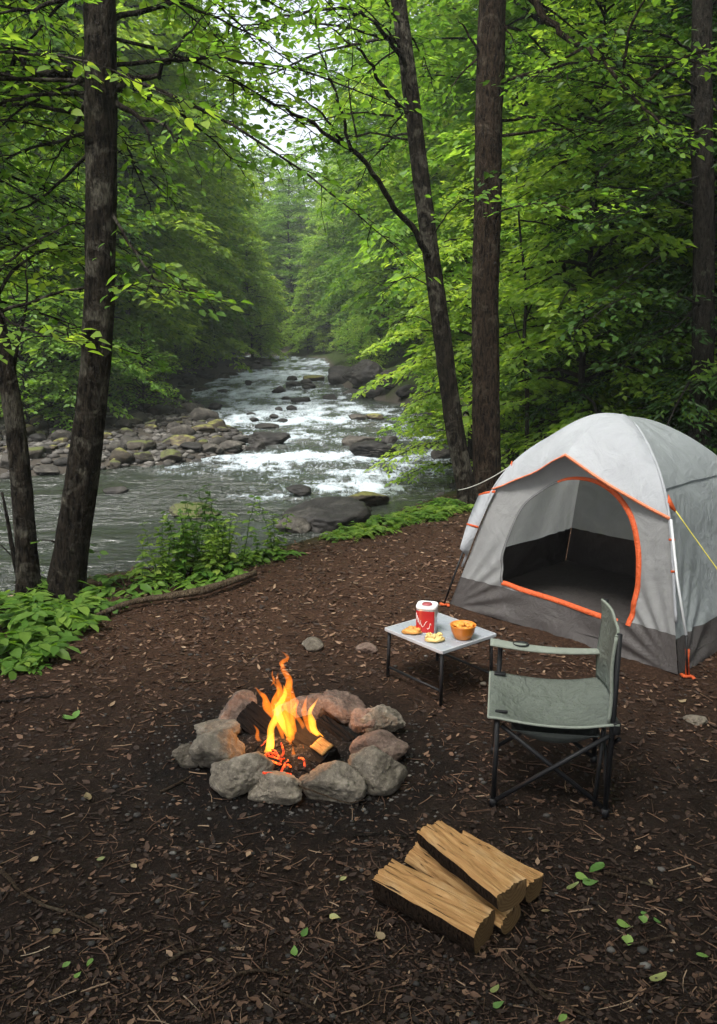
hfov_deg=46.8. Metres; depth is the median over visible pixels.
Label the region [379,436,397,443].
boulder
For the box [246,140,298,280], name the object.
beech tree
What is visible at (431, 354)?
leafy shrub
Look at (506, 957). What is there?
stick
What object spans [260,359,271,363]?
stone
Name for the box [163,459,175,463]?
stone
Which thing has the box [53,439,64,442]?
stone
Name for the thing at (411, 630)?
pastry
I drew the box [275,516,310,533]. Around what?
boulder
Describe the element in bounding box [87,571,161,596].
broadleaf plant
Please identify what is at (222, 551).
tall weed
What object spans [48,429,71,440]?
stone
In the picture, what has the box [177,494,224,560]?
tall weed
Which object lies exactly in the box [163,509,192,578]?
tall weed
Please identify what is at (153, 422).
stone
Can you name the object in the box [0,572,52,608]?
broadleaf plant
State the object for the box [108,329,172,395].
leafy shrub
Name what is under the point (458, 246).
maple sapling
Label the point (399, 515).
fern
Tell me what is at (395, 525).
fern
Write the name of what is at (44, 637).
broadleaf plant
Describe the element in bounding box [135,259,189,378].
maple sapling
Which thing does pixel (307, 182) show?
beech tree
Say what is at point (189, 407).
stone
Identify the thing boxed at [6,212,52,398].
maple sapling
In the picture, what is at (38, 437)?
stone
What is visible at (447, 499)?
fern
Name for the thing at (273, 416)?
stone
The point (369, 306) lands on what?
beech tree
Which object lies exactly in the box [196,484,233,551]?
tall weed
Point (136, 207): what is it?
beech tree
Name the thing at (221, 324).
beech tree
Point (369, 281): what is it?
maple sapling
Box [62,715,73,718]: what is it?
fallen leaf
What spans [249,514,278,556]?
tall weed
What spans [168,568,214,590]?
broadleaf plant
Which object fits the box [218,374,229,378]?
stone
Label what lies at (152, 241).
beech tree
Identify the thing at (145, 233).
beech tree
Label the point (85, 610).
broadleaf plant
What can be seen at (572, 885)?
fallen leaf
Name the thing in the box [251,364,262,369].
stone
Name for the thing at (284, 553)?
broadleaf plant
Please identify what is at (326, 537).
broadleaf plant
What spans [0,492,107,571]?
dead sapling
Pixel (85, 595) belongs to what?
broadleaf plant
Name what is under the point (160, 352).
leafy shrub
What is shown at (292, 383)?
boulder
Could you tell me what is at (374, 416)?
boulder
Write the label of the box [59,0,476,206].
sky
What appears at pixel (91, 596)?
broadleaf plant
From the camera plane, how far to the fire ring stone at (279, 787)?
3.33 m
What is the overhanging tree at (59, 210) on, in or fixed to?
on the ground
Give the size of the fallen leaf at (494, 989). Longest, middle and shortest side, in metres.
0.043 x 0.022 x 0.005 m
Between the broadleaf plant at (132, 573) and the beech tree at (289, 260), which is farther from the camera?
the beech tree at (289, 260)
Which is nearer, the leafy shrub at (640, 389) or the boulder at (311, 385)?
the leafy shrub at (640, 389)
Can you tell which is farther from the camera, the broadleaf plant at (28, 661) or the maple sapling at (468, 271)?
the maple sapling at (468, 271)
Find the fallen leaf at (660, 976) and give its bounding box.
[649,971,666,980]
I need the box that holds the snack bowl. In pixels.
[450,620,475,640]
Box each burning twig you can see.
[265,752,284,759]
[279,742,283,762]
[298,757,305,768]
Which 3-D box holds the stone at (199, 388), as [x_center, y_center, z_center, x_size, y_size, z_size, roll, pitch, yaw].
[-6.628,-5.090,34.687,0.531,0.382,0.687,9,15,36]
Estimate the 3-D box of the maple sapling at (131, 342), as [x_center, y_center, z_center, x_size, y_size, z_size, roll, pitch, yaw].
[-8.469,-7.130,25.203,5.278,7.970,5.797,6,14,28]
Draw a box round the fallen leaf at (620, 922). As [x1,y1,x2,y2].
[617,919,632,927]
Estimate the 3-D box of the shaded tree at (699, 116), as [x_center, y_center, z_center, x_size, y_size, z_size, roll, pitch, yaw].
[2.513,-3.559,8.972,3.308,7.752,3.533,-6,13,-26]
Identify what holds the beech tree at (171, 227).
on the ground
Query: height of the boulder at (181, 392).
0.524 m
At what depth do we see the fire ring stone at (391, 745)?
3.67 m
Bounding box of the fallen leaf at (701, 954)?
[696,952,708,956]
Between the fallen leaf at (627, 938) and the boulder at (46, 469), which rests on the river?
the boulder at (46, 469)
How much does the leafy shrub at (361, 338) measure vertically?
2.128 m
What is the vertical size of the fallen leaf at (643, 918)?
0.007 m
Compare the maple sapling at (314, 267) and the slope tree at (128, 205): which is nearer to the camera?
the slope tree at (128, 205)
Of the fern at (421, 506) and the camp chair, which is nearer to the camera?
the camp chair
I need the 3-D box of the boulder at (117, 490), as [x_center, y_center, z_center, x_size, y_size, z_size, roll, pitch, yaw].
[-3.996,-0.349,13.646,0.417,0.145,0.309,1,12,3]
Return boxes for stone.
[26,424,34,435]
[29,433,47,441]
[29,446,44,458]
[30,415,49,430]
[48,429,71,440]
[49,445,57,450]
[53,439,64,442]
[53,457,67,465]
[104,432,112,438]
[106,441,125,452]
[109,460,120,468]
[115,419,131,427]
[119,427,133,434]
[120,436,142,445]
[121,407,138,414]
[124,432,136,436]
[127,411,147,421]
[140,436,152,440]
[140,440,156,450]
[144,401,167,414]
[144,419,156,425]
[144,424,158,429]
[152,416,162,422]
[162,437,170,445]
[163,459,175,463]
[170,424,195,435]
[172,743,198,767]
[175,408,185,413]
[179,402,196,412]
[188,407,219,420]
[189,728,244,768]
[194,386,207,391]
[194,718,241,735]
[195,421,208,425]
[207,419,226,427]
[208,437,227,444]
[209,751,273,798]
[215,447,224,453]
[217,426,229,431]
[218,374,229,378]
[218,689,256,734]
[225,448,242,452]
[245,380,251,385]
[248,771,301,804]
[249,417,258,421]
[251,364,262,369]
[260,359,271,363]
[260,362,271,366]
[269,414,278,418]
[272,693,331,720]
[277,418,287,421]
[286,376,297,380]
[286,405,296,409]
[299,760,366,803]
[300,379,312,383]
[301,636,323,651]
[322,690,365,726]
[348,745,408,795]
[349,707,375,733]
[349,729,409,760]
[356,642,377,653]
[360,704,405,732]
[434,492,444,497]
[682,714,707,725]
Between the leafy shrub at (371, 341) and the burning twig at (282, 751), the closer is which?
the burning twig at (282, 751)
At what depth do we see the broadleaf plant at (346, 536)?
7.72 m
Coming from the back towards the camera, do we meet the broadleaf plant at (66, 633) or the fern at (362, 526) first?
the fern at (362, 526)
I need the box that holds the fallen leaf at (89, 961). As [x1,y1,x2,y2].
[86,958,92,965]
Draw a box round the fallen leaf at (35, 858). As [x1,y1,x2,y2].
[28,856,37,861]
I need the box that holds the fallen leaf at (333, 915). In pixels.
[329,913,340,918]
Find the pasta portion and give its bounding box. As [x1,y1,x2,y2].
[424,632,444,641]
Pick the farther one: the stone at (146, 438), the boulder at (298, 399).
the boulder at (298, 399)
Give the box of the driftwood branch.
[95,570,256,614]
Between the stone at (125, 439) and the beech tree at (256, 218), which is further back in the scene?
the beech tree at (256, 218)
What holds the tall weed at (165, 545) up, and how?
on the ground
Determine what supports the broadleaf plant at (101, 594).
on the ground
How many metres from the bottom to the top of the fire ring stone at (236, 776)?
0.182 m
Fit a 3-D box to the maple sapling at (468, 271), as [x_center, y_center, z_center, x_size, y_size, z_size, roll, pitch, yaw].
[4.551,-7.175,23.415,5.439,7.751,5.418,-4,13,-19]
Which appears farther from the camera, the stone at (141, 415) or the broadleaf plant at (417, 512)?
the stone at (141, 415)
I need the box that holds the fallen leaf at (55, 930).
[50,928,60,933]
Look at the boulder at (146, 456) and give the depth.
16.31 m
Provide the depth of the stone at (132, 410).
22.71 m
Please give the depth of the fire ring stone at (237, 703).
3.91 m
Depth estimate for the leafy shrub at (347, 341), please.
62.44 m
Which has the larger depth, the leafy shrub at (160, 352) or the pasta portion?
the leafy shrub at (160, 352)
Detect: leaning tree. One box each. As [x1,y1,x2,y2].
[0,0,302,601]
[0,0,446,601]
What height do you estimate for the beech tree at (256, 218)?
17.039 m
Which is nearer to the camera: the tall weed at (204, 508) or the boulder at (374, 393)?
the tall weed at (204, 508)
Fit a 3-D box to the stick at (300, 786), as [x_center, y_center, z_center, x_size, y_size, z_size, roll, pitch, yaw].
[-0.117,1.127,3.295,0.284,0.026,0.044,4,13,18]
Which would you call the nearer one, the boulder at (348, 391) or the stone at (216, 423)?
the stone at (216, 423)
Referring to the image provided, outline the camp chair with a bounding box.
[487,598,622,817]
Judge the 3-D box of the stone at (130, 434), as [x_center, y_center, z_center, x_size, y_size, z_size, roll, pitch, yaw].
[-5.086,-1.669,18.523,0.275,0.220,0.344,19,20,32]
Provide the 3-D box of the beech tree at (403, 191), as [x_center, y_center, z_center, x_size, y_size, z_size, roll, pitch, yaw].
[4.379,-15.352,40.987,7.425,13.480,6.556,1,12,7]
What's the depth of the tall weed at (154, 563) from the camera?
6.25 m
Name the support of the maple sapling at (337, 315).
on the ground
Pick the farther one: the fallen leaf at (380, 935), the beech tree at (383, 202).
the beech tree at (383, 202)
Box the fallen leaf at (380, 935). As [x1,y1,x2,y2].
[375,932,384,938]
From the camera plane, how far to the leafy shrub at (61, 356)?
19.14 m
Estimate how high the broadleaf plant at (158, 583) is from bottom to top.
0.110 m
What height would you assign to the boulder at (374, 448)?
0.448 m
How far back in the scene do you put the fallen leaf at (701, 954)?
2.53 m
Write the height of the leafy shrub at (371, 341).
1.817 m
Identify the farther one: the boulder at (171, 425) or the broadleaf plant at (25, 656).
the boulder at (171, 425)
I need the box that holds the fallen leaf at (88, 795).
[84,792,91,799]
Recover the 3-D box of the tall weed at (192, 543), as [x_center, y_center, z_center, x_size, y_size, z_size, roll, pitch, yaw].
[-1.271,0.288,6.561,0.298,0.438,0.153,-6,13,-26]
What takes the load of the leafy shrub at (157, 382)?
on the ground
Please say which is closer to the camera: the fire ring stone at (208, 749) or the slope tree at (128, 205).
the fire ring stone at (208, 749)
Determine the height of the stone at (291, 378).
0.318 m
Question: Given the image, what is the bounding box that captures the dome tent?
[439,413,716,679]
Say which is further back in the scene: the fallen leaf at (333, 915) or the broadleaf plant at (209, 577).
the broadleaf plant at (209, 577)
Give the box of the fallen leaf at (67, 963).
[62,961,69,966]
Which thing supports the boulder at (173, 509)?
in the river
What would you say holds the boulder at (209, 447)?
on the river
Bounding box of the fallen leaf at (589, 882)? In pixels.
[583,878,598,884]
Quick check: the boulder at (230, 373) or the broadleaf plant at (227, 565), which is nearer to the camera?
the broadleaf plant at (227, 565)
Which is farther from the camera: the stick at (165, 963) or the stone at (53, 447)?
the stone at (53, 447)
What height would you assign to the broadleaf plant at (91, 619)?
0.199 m
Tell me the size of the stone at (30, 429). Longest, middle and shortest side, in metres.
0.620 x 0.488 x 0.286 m
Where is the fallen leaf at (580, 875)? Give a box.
[575,872,586,879]
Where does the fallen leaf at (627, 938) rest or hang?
on the ground
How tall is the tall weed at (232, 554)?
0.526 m
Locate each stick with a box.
[0,694,53,701]
[0,869,20,892]
[20,891,116,960]
[160,774,192,792]
[160,944,209,968]
[166,938,179,951]
[175,678,221,681]
[233,969,292,976]
[267,990,331,1021]
[298,785,363,803]
[353,832,408,837]
[501,951,592,1019]
[604,871,661,888]
[623,934,696,946]
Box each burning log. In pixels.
[236,701,287,736]
[275,710,340,764]
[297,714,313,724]
[312,714,354,741]
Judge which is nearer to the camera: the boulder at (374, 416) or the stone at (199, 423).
the stone at (199, 423)
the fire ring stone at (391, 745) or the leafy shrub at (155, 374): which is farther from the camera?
the leafy shrub at (155, 374)
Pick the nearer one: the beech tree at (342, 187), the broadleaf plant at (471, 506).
the broadleaf plant at (471, 506)
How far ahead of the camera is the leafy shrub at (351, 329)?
65.81 m
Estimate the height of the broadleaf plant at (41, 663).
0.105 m
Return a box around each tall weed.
[134,522,171,582]
[153,511,177,582]
[153,514,186,570]
[159,513,199,572]
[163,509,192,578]
[167,509,192,572]
[168,501,205,566]
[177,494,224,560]
[177,522,212,563]
[179,522,210,574]
[188,491,217,556]
[189,489,227,556]
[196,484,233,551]
[198,523,223,565]
[200,523,223,574]
[209,495,260,566]
[212,522,227,572]
[213,512,241,563]
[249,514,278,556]
[254,501,293,556]
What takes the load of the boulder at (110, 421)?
on the ground
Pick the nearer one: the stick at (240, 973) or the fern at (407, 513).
the stick at (240, 973)
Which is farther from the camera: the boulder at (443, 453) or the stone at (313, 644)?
the boulder at (443, 453)
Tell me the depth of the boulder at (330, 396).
30.28 m
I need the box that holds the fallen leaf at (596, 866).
[589,862,604,871]
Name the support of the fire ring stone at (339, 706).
on the ground
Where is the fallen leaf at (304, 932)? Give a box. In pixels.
[301,927,307,936]
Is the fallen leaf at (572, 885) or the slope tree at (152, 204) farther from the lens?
the slope tree at (152, 204)
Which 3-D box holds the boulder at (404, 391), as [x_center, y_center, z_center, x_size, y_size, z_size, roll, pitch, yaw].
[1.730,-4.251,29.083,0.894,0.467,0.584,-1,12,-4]
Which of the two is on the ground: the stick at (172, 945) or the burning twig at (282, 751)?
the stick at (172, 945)
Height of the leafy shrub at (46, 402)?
2.158 m
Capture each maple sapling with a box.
[0,111,167,432]
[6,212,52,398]
[19,150,179,390]
[115,259,170,374]
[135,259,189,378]
[190,276,253,362]
[208,216,303,361]
[220,235,295,360]
[281,267,333,354]
[284,219,352,348]
[324,242,360,345]
[333,218,411,361]
[338,248,376,343]
[351,114,576,486]
[383,254,420,354]
[416,111,568,384]
[416,230,462,352]
[418,56,671,434]
[435,0,716,470]
[520,220,631,390]
[615,78,716,349]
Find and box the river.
[0,355,467,594]
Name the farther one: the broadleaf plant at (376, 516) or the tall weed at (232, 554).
the broadleaf plant at (376, 516)
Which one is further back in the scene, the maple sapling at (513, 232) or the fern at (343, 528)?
the maple sapling at (513, 232)
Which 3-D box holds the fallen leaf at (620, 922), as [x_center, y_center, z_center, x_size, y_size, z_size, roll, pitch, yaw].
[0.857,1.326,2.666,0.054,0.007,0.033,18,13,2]
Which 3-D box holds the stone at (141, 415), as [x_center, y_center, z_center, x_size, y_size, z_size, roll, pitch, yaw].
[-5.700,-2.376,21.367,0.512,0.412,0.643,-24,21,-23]
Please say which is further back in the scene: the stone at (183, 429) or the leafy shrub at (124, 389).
the leafy shrub at (124, 389)
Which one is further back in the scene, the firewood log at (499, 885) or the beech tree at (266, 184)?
the beech tree at (266, 184)
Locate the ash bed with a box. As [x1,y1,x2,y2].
[237,721,362,778]
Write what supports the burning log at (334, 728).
on the ash bed
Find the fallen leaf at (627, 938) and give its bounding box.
[622,934,632,945]
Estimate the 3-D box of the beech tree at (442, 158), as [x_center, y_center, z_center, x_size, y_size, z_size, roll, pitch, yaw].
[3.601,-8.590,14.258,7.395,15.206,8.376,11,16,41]
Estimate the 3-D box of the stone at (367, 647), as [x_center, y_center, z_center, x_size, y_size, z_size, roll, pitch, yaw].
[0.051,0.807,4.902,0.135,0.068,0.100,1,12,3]
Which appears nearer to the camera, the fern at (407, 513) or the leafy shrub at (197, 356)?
the fern at (407, 513)
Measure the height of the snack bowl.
0.087 m
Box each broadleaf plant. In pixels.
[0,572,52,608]
[0,587,52,626]
[0,594,85,631]
[0,600,59,619]
[0,602,100,637]
[0,604,62,625]
[0,619,80,670]
[0,627,46,652]
[0,632,70,661]
[0,638,59,682]
[0,639,43,658]
[0,655,55,671]
[2,602,88,637]
[4,655,51,675]
[4,662,41,674]
[6,596,71,634]
[10,641,43,668]
[13,620,78,652]
[19,586,106,617]
[23,630,82,651]
[36,627,77,641]
[40,597,110,634]
[50,598,107,615]
[58,594,65,599]
[60,592,113,624]
[67,584,111,611]
[78,581,151,613]
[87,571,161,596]
[127,549,193,579]
[134,570,202,596]
[142,572,176,589]
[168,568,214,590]
[186,563,247,585]
[189,563,228,580]
[191,561,241,578]
[192,553,259,578]
[215,561,249,569]
[236,547,287,558]
[236,554,261,566]
[237,554,259,565]
[244,545,285,564]
[254,548,307,560]
[321,534,350,542]
[330,523,371,533]
[339,531,359,538]
[349,519,384,532]
[364,524,401,534]
[372,514,402,523]
[376,520,393,527]
[412,507,435,518]
[413,511,440,520]
[417,498,464,506]
[419,515,440,521]
[443,505,458,517]
[444,504,473,511]
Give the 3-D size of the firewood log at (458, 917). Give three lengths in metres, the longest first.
0.390 x 0.133 x 0.122 m
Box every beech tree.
[0,0,161,409]
[0,0,268,346]
[0,5,153,319]
[9,0,251,350]
[114,125,175,363]
[117,0,277,379]
[118,20,202,339]
[134,0,280,367]
[152,134,219,347]
[176,96,270,359]
[177,135,246,357]
[207,152,253,355]
[213,139,267,327]
[235,164,273,333]
[239,158,287,313]
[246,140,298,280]
[255,159,323,337]
[267,141,320,285]
[289,1,437,352]
[293,162,368,334]
[296,163,365,318]
[298,0,475,344]
[298,147,336,265]
[304,159,355,289]
[307,146,337,206]
[317,0,645,338]
[321,55,403,331]
[344,122,446,344]
[346,0,716,432]
[374,112,459,305]
[383,6,522,306]
[431,0,616,299]
[512,0,716,383]
[574,0,716,330]
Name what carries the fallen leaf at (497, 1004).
on the ground
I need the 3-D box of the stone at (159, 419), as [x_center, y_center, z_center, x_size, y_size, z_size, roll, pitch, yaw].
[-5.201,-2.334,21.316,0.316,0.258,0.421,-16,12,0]
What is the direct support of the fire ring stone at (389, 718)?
on the ground
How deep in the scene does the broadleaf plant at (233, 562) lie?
6.72 m
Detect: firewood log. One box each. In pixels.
[372,859,494,953]
[404,842,520,933]
[417,820,526,911]
[461,830,543,902]
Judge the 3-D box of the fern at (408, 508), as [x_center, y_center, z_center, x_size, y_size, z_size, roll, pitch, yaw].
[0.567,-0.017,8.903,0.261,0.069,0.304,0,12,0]
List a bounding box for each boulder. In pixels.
[0,454,8,468]
[33,465,59,472]
[39,446,51,453]
[103,486,128,493]
[105,416,120,425]
[109,447,134,463]
[123,417,142,424]
[127,440,145,449]
[133,451,154,462]
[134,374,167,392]
[159,386,183,398]
[160,449,182,462]
[166,422,181,429]
[169,434,195,447]
[169,502,220,518]
[180,442,202,449]
[192,424,214,433]
[198,443,220,452]
[208,402,222,409]
[219,371,237,375]
[219,440,241,449]
[233,437,248,442]
[245,441,265,449]
[246,431,289,445]
[255,423,278,428]
[271,385,286,392]
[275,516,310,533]
[281,396,291,399]
[281,496,371,532]
[286,381,301,385]
[286,484,310,495]
[291,397,310,401]
[302,383,315,387]
[303,375,324,380]
[323,394,337,399]
[327,365,350,384]
[341,359,382,386]
[341,436,378,445]
[342,389,358,393]
[347,491,389,506]
[348,414,367,419]
[349,440,396,457]
[359,387,383,397]
[365,413,383,419]
[376,370,406,388]
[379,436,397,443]
[395,384,416,396]
[430,447,449,458]
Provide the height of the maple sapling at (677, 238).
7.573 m
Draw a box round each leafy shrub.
[0,288,79,427]
[16,298,123,420]
[22,348,73,422]
[68,301,135,399]
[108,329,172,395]
[109,321,192,412]
[129,328,162,387]
[146,317,171,375]
[165,335,201,374]
[167,328,205,366]
[173,325,211,369]
[244,318,277,358]
[281,321,303,347]
[314,330,332,352]
[325,318,355,351]
[336,322,357,353]
[339,313,363,349]
[341,332,367,365]
[345,317,362,346]
[357,335,385,369]
[360,320,399,364]
[368,313,406,354]
[395,321,420,354]
[413,339,436,382]
[593,308,686,399]
[605,285,716,424]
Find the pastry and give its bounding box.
[402,626,421,633]
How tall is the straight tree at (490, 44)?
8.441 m
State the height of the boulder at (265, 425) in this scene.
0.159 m
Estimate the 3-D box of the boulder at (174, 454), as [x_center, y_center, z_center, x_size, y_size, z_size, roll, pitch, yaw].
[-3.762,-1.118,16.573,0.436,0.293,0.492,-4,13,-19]
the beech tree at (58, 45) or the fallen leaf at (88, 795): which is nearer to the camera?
the fallen leaf at (88, 795)
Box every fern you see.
[318,530,349,539]
[338,527,358,536]
[350,523,386,534]
[351,529,376,540]
[365,515,394,523]
[366,514,410,524]
[383,522,408,529]
[391,512,421,523]
[392,511,421,520]
[401,517,420,524]
[402,506,420,513]
[417,504,438,508]
[418,510,451,523]
[421,516,447,522]
[423,505,458,514]
[427,497,467,505]
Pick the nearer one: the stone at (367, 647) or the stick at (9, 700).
the stick at (9, 700)
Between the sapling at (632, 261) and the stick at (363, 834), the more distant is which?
the sapling at (632, 261)
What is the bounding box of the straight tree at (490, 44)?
[433,0,716,505]
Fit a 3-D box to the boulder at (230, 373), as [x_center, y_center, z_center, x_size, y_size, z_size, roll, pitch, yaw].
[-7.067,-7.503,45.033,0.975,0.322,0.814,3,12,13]
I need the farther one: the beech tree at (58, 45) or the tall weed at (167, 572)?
the beech tree at (58, 45)
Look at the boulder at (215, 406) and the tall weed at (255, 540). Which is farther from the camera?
the boulder at (215, 406)
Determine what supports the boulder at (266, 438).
on the ground
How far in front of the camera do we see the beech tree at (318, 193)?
87.13 m
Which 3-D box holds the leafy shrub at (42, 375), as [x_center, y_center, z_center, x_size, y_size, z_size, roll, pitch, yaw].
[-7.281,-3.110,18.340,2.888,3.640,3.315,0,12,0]
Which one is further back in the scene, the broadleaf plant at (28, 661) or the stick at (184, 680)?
the broadleaf plant at (28, 661)
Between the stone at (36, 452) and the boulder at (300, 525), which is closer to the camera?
the boulder at (300, 525)
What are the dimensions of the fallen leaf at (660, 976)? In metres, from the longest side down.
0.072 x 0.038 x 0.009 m
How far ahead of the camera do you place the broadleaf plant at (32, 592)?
5.83 m
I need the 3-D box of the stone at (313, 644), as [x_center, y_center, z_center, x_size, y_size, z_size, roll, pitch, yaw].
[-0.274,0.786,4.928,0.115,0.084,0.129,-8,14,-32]
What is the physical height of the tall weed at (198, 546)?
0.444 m
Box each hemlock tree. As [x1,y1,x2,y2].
[499,0,716,452]
[501,0,716,456]
[641,286,716,454]
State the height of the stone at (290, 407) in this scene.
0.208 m
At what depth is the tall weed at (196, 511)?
6.75 m
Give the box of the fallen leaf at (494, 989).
[490,984,498,992]
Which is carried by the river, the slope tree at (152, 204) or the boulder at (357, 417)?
the boulder at (357, 417)
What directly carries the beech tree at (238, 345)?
on the ground
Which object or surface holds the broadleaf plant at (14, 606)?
on the ground
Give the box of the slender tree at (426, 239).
[144,0,522,505]
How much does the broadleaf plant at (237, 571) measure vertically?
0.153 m
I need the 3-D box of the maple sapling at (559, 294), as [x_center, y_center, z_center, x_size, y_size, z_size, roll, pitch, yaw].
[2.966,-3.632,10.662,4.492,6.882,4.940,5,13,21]
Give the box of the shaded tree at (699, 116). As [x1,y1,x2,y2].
[464,0,716,447]
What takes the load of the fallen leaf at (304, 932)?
on the ground
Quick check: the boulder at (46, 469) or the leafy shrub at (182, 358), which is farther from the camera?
the leafy shrub at (182, 358)
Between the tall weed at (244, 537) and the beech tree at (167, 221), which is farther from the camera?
the beech tree at (167, 221)
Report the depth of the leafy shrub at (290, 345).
75.29 m
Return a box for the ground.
[0,204,716,1023]
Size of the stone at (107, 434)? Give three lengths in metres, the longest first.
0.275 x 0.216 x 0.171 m
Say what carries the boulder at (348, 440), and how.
on the river
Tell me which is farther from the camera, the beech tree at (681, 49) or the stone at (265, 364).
the stone at (265, 364)
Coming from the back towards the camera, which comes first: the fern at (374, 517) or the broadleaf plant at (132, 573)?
the fern at (374, 517)
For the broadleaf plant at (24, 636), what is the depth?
4.95 m
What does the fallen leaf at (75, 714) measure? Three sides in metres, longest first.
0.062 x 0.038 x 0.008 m
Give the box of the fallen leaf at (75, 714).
[72,710,79,717]
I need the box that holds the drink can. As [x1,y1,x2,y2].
[416,601,437,634]
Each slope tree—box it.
[5,21,165,408]
[49,1,238,389]
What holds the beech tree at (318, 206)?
on the ground
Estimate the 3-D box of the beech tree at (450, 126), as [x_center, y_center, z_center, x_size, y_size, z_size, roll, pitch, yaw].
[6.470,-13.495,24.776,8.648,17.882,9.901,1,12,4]
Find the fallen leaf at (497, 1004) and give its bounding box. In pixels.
[493,1001,503,1008]
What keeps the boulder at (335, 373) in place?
on the ground
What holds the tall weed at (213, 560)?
on the ground
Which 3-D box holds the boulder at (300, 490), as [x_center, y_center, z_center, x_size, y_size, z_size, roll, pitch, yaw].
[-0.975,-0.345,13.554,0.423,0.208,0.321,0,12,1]
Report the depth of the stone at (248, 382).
38.09 m
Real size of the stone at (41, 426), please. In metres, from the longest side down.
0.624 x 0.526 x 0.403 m
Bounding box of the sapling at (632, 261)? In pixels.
[420,177,640,451]
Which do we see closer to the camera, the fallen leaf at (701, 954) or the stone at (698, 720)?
the fallen leaf at (701, 954)
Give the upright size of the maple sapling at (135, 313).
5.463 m
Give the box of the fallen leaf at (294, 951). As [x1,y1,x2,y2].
[290,945,297,955]
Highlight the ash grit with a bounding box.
[65,678,501,860]
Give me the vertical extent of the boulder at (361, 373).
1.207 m
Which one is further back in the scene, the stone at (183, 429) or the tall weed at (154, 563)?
the stone at (183, 429)
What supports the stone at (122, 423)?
on the ground
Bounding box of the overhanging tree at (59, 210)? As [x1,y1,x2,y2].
[0,0,203,398]
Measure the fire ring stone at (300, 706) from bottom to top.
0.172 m
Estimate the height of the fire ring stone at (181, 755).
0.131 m
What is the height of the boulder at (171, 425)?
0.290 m
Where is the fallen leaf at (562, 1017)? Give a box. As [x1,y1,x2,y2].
[558,1014,566,1021]
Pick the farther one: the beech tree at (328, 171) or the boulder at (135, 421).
the beech tree at (328, 171)
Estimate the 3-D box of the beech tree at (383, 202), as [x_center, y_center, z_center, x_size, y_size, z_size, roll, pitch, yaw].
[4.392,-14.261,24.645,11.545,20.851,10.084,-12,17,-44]
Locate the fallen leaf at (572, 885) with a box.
[567,881,578,888]
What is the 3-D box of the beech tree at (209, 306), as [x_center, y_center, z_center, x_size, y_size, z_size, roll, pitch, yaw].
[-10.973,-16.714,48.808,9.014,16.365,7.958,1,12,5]
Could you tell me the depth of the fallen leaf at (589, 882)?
2.87 m
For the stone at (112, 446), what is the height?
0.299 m
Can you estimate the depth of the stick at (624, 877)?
2.88 m
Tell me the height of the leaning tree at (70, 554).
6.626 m
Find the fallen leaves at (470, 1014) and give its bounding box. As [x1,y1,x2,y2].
[26,586,716,1023]
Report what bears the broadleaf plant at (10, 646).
on the ground
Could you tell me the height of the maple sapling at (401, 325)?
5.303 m
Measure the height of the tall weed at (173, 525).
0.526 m
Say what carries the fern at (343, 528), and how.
on the ground
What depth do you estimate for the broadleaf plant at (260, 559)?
6.89 m
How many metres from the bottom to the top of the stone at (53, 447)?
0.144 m
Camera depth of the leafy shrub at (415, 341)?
39.34 m
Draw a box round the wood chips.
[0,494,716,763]
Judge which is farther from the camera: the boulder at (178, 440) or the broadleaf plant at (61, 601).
the boulder at (178, 440)
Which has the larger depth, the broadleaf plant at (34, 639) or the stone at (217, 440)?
the stone at (217, 440)
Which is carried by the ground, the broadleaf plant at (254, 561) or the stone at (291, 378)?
the broadleaf plant at (254, 561)
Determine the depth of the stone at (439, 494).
13.03 m
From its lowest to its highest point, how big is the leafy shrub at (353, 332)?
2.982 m
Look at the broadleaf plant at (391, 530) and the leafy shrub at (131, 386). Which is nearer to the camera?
the broadleaf plant at (391, 530)
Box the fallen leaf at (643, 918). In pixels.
[638,915,647,922]
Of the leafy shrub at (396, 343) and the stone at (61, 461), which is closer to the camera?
the stone at (61, 461)
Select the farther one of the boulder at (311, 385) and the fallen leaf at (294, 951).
the boulder at (311, 385)
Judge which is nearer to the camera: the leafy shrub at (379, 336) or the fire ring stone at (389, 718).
the fire ring stone at (389, 718)
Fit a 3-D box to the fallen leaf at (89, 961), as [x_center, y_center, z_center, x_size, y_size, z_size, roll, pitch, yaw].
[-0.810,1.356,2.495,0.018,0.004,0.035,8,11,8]
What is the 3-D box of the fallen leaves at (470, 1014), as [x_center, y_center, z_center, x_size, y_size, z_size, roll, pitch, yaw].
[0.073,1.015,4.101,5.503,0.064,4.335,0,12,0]
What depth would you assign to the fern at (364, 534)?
7.75 m
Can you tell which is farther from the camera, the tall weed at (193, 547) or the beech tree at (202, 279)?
the beech tree at (202, 279)
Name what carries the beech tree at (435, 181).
on the ground
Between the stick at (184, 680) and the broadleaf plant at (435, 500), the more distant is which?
the broadleaf plant at (435, 500)
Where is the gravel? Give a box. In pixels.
[0,394,246,478]
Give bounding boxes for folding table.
[385,613,495,705]
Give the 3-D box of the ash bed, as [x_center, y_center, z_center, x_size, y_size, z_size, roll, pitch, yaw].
[-0.288,1.043,3.773,0.704,0.078,0.598,0,12,0]
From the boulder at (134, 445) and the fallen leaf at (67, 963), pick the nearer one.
the fallen leaf at (67, 963)

